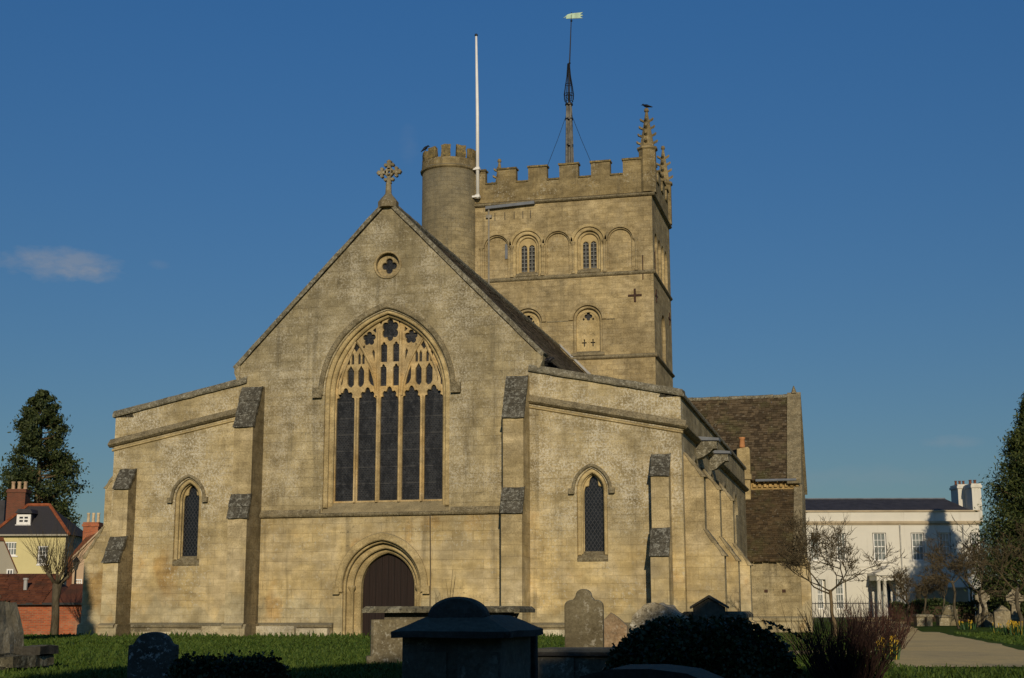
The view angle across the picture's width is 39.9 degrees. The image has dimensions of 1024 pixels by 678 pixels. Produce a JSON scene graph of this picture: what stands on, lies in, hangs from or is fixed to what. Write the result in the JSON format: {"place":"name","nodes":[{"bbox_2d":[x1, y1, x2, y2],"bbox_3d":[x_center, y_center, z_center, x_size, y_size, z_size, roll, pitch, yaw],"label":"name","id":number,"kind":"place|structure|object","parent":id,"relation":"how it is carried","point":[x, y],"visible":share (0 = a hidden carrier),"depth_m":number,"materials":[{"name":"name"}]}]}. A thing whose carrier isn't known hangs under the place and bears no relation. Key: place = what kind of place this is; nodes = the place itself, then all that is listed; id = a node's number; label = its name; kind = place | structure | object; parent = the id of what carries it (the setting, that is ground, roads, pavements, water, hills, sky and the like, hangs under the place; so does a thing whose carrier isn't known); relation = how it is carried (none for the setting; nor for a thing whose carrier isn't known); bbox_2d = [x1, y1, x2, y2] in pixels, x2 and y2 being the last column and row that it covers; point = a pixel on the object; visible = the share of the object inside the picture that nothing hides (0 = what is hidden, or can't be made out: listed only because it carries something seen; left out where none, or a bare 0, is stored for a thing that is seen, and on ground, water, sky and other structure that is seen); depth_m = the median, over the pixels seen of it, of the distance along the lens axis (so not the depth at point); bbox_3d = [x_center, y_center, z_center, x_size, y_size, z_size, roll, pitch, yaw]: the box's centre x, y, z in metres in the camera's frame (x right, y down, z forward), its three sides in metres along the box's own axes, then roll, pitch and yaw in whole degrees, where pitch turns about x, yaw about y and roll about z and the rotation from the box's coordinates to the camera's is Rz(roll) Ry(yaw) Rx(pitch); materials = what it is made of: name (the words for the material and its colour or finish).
{"place":"outdoors","nodes":[
{"label":"outdoors","id":0,"kind":"place"},
{"bbox_2d":[0,0,1023,580],"label":"sky","id":1,"kind":"structure","parent":0,"point":[847,230],"materials":[{"name":"blue"}]},
{"bbox_2d":[0,617,1023,677],"bbox_3d":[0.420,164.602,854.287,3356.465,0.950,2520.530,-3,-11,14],"label":"ground","id":2,"kind":"structure","parent":0,"point":[949,630],"depth_m":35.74,"materials":[{"name":"green plant"}]},
{"bbox_2d":[0,537,17,573],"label":"grey cottage","id":3,"kind":"structure","parent":2,"relation":"on","point":[7,565],"depth_m":91.22,"materials":[{"name":"paint"}]},
{"bbox_2d":[6,569,12,573],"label":"window","id":4,"kind":"structure","parent":3,"relation":"in","point":[9,571],"depth_m":91.12,"materials":[{"name":"white paint"}]},
{"bbox_2d":[0,602,58,669],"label":"churchyard cross base","id":5,"kind":"object","parent":2,"relation":"on","point":[15,651],"visible":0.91,"depth_m":21.46,"materials":[{"name":"stone"}]},
{"bbox_2d":[0,481,82,584],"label":"yellow house","id":6,"kind":"structure","parent":2,"relation":"on","point":[19,511],"depth_m":104.84,"materials":[{"name":"paint"}]},
{"bbox_2d":[5,542,17,556],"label":"window","id":7,"kind":"structure","parent":6,"relation":"in","point":[11,546],"depth_m":104.06,"materials":[{"name":"white paint"}]},
{"bbox_2d":[16,514,30,523],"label":"window","id":8,"kind":"structure","parent":6,"relation":"in","point":[19,516],"depth_m":105.19,"materials":[{"name":"white paint"}]},
{"bbox_2d":[36,546,47,565],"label":"window","id":9,"kind":"structure","parent":6,"relation":"in","point":[39,547],"depth_m":103.96,"materials":[{"name":"white paint"}]},
{"bbox_2d":[0,574,82,634],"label":"brick outbuilding","id":10,"kind":"structure","parent":2,"relation":"on","point":[30,595],"depth_m":64.88,"materials":[{"name":"brick"}]},
{"bbox_2d":[0,389,92,526],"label":"conifer tree","id":11,"kind":"object","parent":2,"relation":"on","point":[60,463],"visible":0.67,"depth_m":149.20,"materials":[{"name":"green plant"}]},
{"bbox_2d":[12,516,92,634],"bbox_3d":[-19.140,10.101,59.418,3.478,5.272,4.387,-3,-11,14],"label":"pollarded tree","id":12,"kind":"object","parent":2,"relation":"on","point":[57,583],"visible":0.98,"depth_m":58.90,"materials":[{"name":"brown plant"}]},
{"bbox_2d":[73,556,79,583],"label":"street lamp","id":13,"kind":"object","parent":2,"relation":"on","point":[76,568],"visible":0.36,"depth_m":74.97,"materials":[{"name":"black paint"}]},
{"bbox_2d":[66,513,102,586],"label":"salmon house","id":14,"kind":"structure","parent":2,"relation":"on","point":[92,529],"depth_m":88.35,"materials":[{"name":"pink paint"}]},
{"bbox_2d":[127,632,178,677],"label":"headstone","id":15,"kind":"object","parent":2,"relation":"on","point":[151,654],"visible":0.98,"depth_m":18.16,"materials":[{"name":"grey stone"}]},
{"bbox_2d":[165,649,291,677],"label":"hedge","id":16,"kind":"object","parent":2,"relation":"on","point":[258,665],"visible":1,"depth_m":16.94,"materials":[{"name":"green plant"}]},
{"bbox_2d":[76,108,812,636],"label":"church","id":17,"kind":"structure","parent":2,"relation":"on","point":[396,412],"depth_m":48.09,"materials":[{"name":"stone"}]},
{"bbox_2d":[166,474,207,565],"bbox_3d":[-11.137,6.271,48.730,1.500,3.180,0.550,-3,-11,14],"label":"lancet window","id":18,"kind":"structure","parent":17,"relation":"in","point":[189,498],"depth_m":48.84,"materials":[{"name":"stone"}]},
{"bbox_2d":[332,532,429,635],"bbox_3d":[-4.223,8.273,46.782,3.340,3.680,0.880,-3,-11,14],"label":"west door","id":19,"kind":"structure","parent":17,"relation":"in","point":[389,572],"depth_m":47.01,"materials":[{"name":"stone"}]},
{"bbox_2d":[312,302,460,512],"bbox_3d":[-4.200,2.309,47.783,5.240,7.210,0.650,-3,-11,14],"label":"west window","id":20,"kind":"structure","parent":17,"relation":"in","point":[387,392],"depth_m":47.88,"materials":[{"name":"stone"}]},
{"bbox_2d":[374,251,401,278],"bbox_3d":[-4.243,-2.525,48.669,1.000,1.000,0.360,-3,-11,14],"label":"rose window","id":21,"kind":"structure","parent":17,"relation":"in","point":[389,265],"depth_m":48.70,"materials":[{"name":"stone"}]},
{"bbox_2d":[472,34,480,198],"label":"flagpole","id":22,"kind":"object","parent":17,"relation":"attached to","point":[477,168],"visible":1,"depth_m":79.40,"materials":[{"name":"white metal"}]},
{"bbox_2d":[509,228,543,276],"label":"belfry window","id":23,"kind":"structure","parent":17,"relation":"in","point":[527,251],"depth_m":78.00,"materials":[{"name":"stone"}]},
{"bbox_2d":[518,304,545,328],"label":"bell chamber window","id":24,"kind":"structure","parent":17,"relation":"in","point":[537,316],"depth_m":77.12,"materials":[{"name":"stone"}]},
{"bbox_2d":[544,357,554,365],"bbox_3d":[1.114,0.744,46.925,0.673,0.300,0.260,-2,-11,8],"label":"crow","id":25,"kind":"object","parent":17,"relation":"on","point":[547,360],"visible":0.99,"depth_m":46.87,"materials":[{"name":"black"}]},
{"bbox_2d":[548,12,590,163],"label":"weathervane","id":26,"kind":"object","parent":17,"relation":"on","point":[569,150],"visible":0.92,"depth_m":82.41,"materials":[{"name":"black metal"}]},
{"bbox_2d":[569,301,605,355],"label":"bell chamber window","id":27,"kind":"structure","parent":17,"relation":"in","point":[589,321],"depth_m":76.32,"materials":[{"name":"stone"}]},
{"bbox_2d":[570,223,605,272],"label":"belfry window","id":28,"kind":"structure","parent":17,"relation":"in","point":[588,248],"depth_m":77.20,"materials":[{"name":"stone"}]},
{"bbox_2d":[568,463,614,561],"bbox_3d":[2.605,5.602,45.422,1.500,3.180,0.550,-3,-11,14],"label":"lancet window","id":29,"kind":"structure","parent":17,"relation":"in","point":[592,513],"depth_m":45.53,"materials":[{"name":"stone"}]},
{"bbox_2d":[692,455,698,465],"bbox_3d":[6.228,4.455,48.043,0.110,1.000,1.880,-3,-11,14],"label":"side window","id":30,"kind":"structure","parent":17,"relation":"in","point":[694,457],"depth_m":47.99,"materials":[{"name":"stone"}]},
{"bbox_2d":[733,491,737,514],"bbox_3d":[9.924,7.277,62.829,0.110,1.000,1.880,-3,-11,14],"label":"side window","id":31,"kind":"structure","parent":17,"relation":"in","point":[734,493],"depth_m":63.21,"materials":[{"name":"stone"}]},
{"bbox_2d":[435,571,455,602],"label":"briar shoots","id":32,"kind":"object","parent":2,"relation":"on","point":[447,591],"visible":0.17,"depth_m":39.16,"materials":[{"name":"plant"}]},
{"bbox_2d":[362,606,535,663],"bbox_3d":[-1.044,4.886,23.105,2.661,1.015,1.331,-2,-11,12],"label":"chest tomb","id":33,"kind":"object","parent":2,"relation":"on","point":[384,646],"visible":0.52,"depth_m":22.78,"materials":[{"name":"stone"}]},
{"bbox_2d":[391,597,543,677],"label":"chest tomb","id":34,"kind":"object","parent":2,"relation":"on","point":[458,637],"visible":1,"depth_m":12.33,"materials":[{"name":"stone"}]},
{"bbox_2d":[530,635,537,677],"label":"headstone","id":35,"kind":"object","parent":2,"relation":"on","point":[534,653],"visible":0.06,"depth_m":13.84,"materials":[{"name":"grey stone"}]},
{"bbox_2d":[538,647,614,677],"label":"tomb","id":36,"kind":"object","parent":2,"relation":"on","point":[565,662],"visible":0.49,"depth_m":17.52,"materials":[{"name":"stone"}]},
{"bbox_2d":[564,589,603,646],"bbox_3d":[1.054,4.339,20.610,0.573,1.364,0.126,-3,-11,14],"label":"headstone","id":37,"kind":"object","parent":2,"relation":"on","point":[583,617],"visible":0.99,"depth_m":20.59,"materials":[{"name":"stone"}]},
{"bbox_2d":[604,613,627,646],"bbox_3d":[1.689,5.166,24.006,0.562,1.012,0.105,-3,-11,14],"label":"headstone","id":38,"kind":"object","parent":2,"relation":"on","point":[615,629],"visible":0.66,"depth_m":23.98,"materials":[{"name":"beige stone"}]},
{"bbox_2d":[580,664,723,677],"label":"coped tomb","id":39,"kind":"object","parent":2,"relation":"on","point":[651,671],"visible":1,"depth_m":11.89,"materials":[{"name":"stone"}]},
{"bbox_2d":[627,603,688,637],"bbox_3d":[2.043,4.197,19.442,0.783,1.116,1.041,-3,-11,14],"label":"coped tomb","id":40,"kind":"object","parent":2,"relation":"on","point":[650,611],"visible":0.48,"depth_m":19.07,"materials":[{"name":"stone"}]},
{"bbox_2d":[602,612,804,677],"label":"ivy mound","id":41,"kind":"object","parent":2,"relation":"on","point":[729,647],"visible":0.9,"depth_m":15.18,"materials":[{"name":"green plant"}]},
{"bbox_2d":[762,619,808,643],"bbox_3d":[3.061,3.268,15.820,0.657,0.303,0.075,6,-12,-29],"label":"ivy trail","id":42,"kind":"object","parent":41,"relation":"hanging from","point":[784,629],"visible":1,"depth_m":15.82,"materials":[{"name":"green plant"}]},
{"bbox_2d":[683,595,752,622],"bbox_3d":[3.012,4.341,20.628,0.920,1.168,1.600,-3,-11,14],"label":"chest tomb","id":43,"kind":"object","parent":2,"relation":"on","point":[709,605],"visible":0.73,"depth_m":19.99,"materials":[{"name":"stone"}]},
{"bbox_2d":[758,601,846,655],"bbox_3d":[5.279,5.242,25.554,1.667,1.103,1.494,-1,-11,3],"label":"rose bush","id":44,"kind":"object","parent":2,"relation":"on","point":[798,630],"visible":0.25,"depth_m":25.44,"materials":[{"name":"plant"}]},
{"bbox_2d":[757,508,907,636],"bbox_3d":[9.486,7.344,43.949,4.088,4.187,4.810,3,-11,-16],"label":"apple tree","id":45,"kind":"object","parent":2,"relation":"on","point":[795,557],"visible":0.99,"depth_m":43.43,"materials":[{"name":"brown plant"}]},
{"bbox_2d":[779,595,912,677],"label":"dogwood bush","id":46,"kind":"object","parent":2,"relation":"on","point":[843,664],"visible":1,"depth_m":18.36,"materials":[{"name":"red plant"}]},
{"bbox_2d":[812,601,881,621],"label":"railing","id":47,"kind":"object","parent":2,"relation":"on","point":[825,603],"visible":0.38,"depth_m":82.50,"materials":[{"name":"black metal"}]},
{"bbox_2d":[833,588,934,648],"bbox_3d":[7.890,5.997,30.374,2.299,1.432,2.018,-3,-11,14],"label":"dogwood bush","id":48,"kind":"object","parent":2,"relation":"on","point":[883,618],"visible":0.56,"depth_m":30.24,"materials":[{"name":"red plant"}]},
{"bbox_2d":[873,635,900,659],"bbox_3d":[6.356,5.242,23.939,0.485,0.441,0.553,-3,-11,14],"label":"daffodil clump","id":49,"kind":"object","parent":2,"relation":"on","point":[897,656],"visible":0.22,"depth_m":23.89,"materials":[{"name":"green plant"}]},
{"bbox_2d":[805,480,982,616],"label":"white house","id":50,"kind":"structure","parent":2,"relation":"on","point":[907,524],"depth_m":93.22,"materials":[{"name":"paint"}]},
{"bbox_2d":[809,533,819,560],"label":"window","id":51,"kind":"structure","parent":50,"relation":"in","point":[815,559],"depth_m":93.13,"materials":[{"name":"white paint"}]},
{"bbox_2d":[817,579,823,608],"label":"window","id":52,"kind":"structure","parent":50,"relation":"in","point":[820,599],"depth_m":92.62,"materials":[{"name":"white paint"}]},
{"bbox_2d":[836,579,843,608],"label":"window","id":53,"kind":"structure","parent":50,"relation":"in","point":[839,590],"depth_m":92.64,"materials":[{"name":"white paint"}]},
{"bbox_2d":[836,533,845,560],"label":"window","id":54,"kind":"structure","parent":50,"relation":"in","point":[843,537],"depth_m":93.23,"materials":[{"name":"white paint"}]},
{"bbox_2d":[873,533,886,559],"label":"window","id":55,"kind":"structure","parent":50,"relation":"in","point":[879,541],"depth_m":93.23,"materials":[{"name":"white paint"}]},
{"bbox_2d":[881,583,891,616],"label":"door","id":56,"kind":"structure","parent":50,"relation":"in","point":[888,588],"depth_m":92.42,"materials":[{"name":"black wood"}]},
{"bbox_2d":[911,533,923,559],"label":"window","id":57,"kind":"structure","parent":50,"relation":"in","point":[916,538],"depth_m":93.23,"materials":[{"name":"white glass"}]},
{"bbox_2d":[938,533,950,559],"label":"window","id":58,"kind":"structure","parent":50,"relation":"in","point":[945,536],"depth_m":93.28,"materials":[{"name":"white paint"}]},
{"bbox_2d":[887,565,926,623],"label":"bare tree","id":59,"kind":"object","parent":2,"relation":"on","point":[897,576],"visible":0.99,"depth_m":72.83,"materials":[{"name":"brown plant"}]},
{"bbox_2d":[912,614,933,625],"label":"chest tomb","id":60,"kind":"object","parent":2,"relation":"on","point":[921,618],"visible":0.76,"depth_m":68.64,"materials":[{"name":"stone"}]},
{"bbox_2d":[911,576,945,625],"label":"bare tree","id":61,"kind":"object","parent":2,"relation":"on","point":[923,588],"visible":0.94,"depth_m":68.69,"materials":[{"name":"brown plant"}]},
{"bbox_2d":[890,598,977,621],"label":"clipped hedge","id":62,"kind":"object","parent":2,"relation":"on","point":[935,607],"visible":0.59,"depth_m":80.06,"materials":[{"name":"green plant"}]},
{"bbox_2d":[921,571,950,608],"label":"bare tree","id":63,"kind":"object","parent":2,"relation":"on","point":[946,582],"visible":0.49,"depth_m":76.59,"materials":[{"name":"brown plant"}]},
{"bbox_2d":[935,615,949,625],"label":"chest tomb","id":64,"kind":"object","parent":2,"relation":"on","point":[940,621],"visible":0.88,"depth_m":70.60,"materials":[{"name":"stone"}]},
{"bbox_2d":[914,545,984,628],"bbox_3d":[19.085,10.791,61.099,2.726,3.834,2.543,-9,-14,37],"label":"bare tree","id":65,"kind":"object","parent":2,"relation":"on","point":[953,566],"visible":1,"depth_m":61.06,"materials":[{"name":"brown plant"}]},
{"bbox_2d":[941,605,957,625],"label":"headstone","id":66,"kind":"object","parent":2,"relation":"on","point":[947,610],"visible":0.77,"depth_m":70.67,"materials":[{"name":"stone"}]},
{"bbox_2d":[914,515,1007,600],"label":"bare tree","id":67,"kind":"object","parent":2,"relation":"on","point":[936,549],"visible":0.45,"depth_m":83.84,"materials":[{"name":"brown plant"}]},
{"bbox_2d":[958,620,976,629],"bbox_3d":[18.994,11.890,58.795,0.874,0.417,0.718,-3,-11,14],"label":"daffodil clump","id":68,"kind":"object","parent":2,"relation":"on","point":[968,626],"visible":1,"depth_m":58.66,"materials":[{"name":"green plant"}]},
{"bbox_2d":[972,590,989,625],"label":"stone cross","id":69,"kind":"object","parent":2,"relation":"on","point":[984,601],"visible":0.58,"depth_m":69.73,"materials":[{"name":"grey stone"}]},
{"bbox_2d":[974,611,993,626],"bbox_3d":[21.724,12.958,64.789,0.953,0.922,0.168,0,-11,0],"label":"headstone","id":70,"kind":"object","parent":2,"relation":"on","point":[988,619],"visible":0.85,"depth_m":64.72,"materials":[{"name":"stone"}]},
{"bbox_2d":[945,541,1023,626],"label":"bare tree","id":71,"kind":"object","parent":2,"relation":"on","point":[979,593],"visible":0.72,"depth_m":64.89,"materials":[{"name":"brown plant"}]},
{"bbox_2d":[962,392,1023,617],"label":"conifer tree","id":72,"kind":"object","parent":2,"relation":"on","point":[1010,492],"visible":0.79,"depth_m":77.17,"materials":[{"name":"green plant"}]},
{"bbox_2d":[962,519,1023,625],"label":"bare tree","id":73,"kind":"object","parent":2,"relation":"on","point":[1017,590],"visible":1,"depth_m":59.29,"materials":[{"name":"brown plant"}]},
{"bbox_2d":[990,623,1001,631],"bbox_3d":[17.461,10.406,50.896,0.426,0.390,0.433,-3,-11,14],"label":"daffodil clump","id":74,"kind":"object","parent":2,"relation":"on","point":[999,628],"visible":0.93,"depth_m":50.94,"materials":[{"name":"green plant"}]},
{"bbox_2d":[973,584,1023,614],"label":"evergreen shrubs","id":75,"kind":"object","parent":2,"relation":"on","point":[976,603],"visible":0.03,"depth_m":83.63,"materials":[{"name":"green plant"}]},
{"bbox_2d":[993,605,1010,627],"bbox_3d":[21.821,12.458,62.869,0.724,1.182,0.205,0,-11,0],"label":"headstone","id":76,"kind":"object","parent":2,"relation":"on","point":[1001,614],"visible":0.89,"depth_m":62.80,"materials":[{"name":"stone"}]},
{"bbox_2d":[1002,620,1023,635],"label":"daffodil clump","id":77,"kind":"object","parent":2,"relation":"on","point":[1017,629],"visible":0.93,"depth_m":43.98,"materials":[{"name":"yellow plant"}]},
{"bbox_2d":[1005,589,1023,626],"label":"stone cross","id":78,"kind":"object","parent":2,"relation":"on","point":[1013,613],"visible":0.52,"depth_m":64.76,"materials":[{"name":"grey stone"}]},
{"bbox_2d":[849,618,1023,666],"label":"path","id":79,"kind":"structure","parent":0,"point":[930,649],"depth_m":27.36,"materials":[{"name":"concrete"}]}
]}

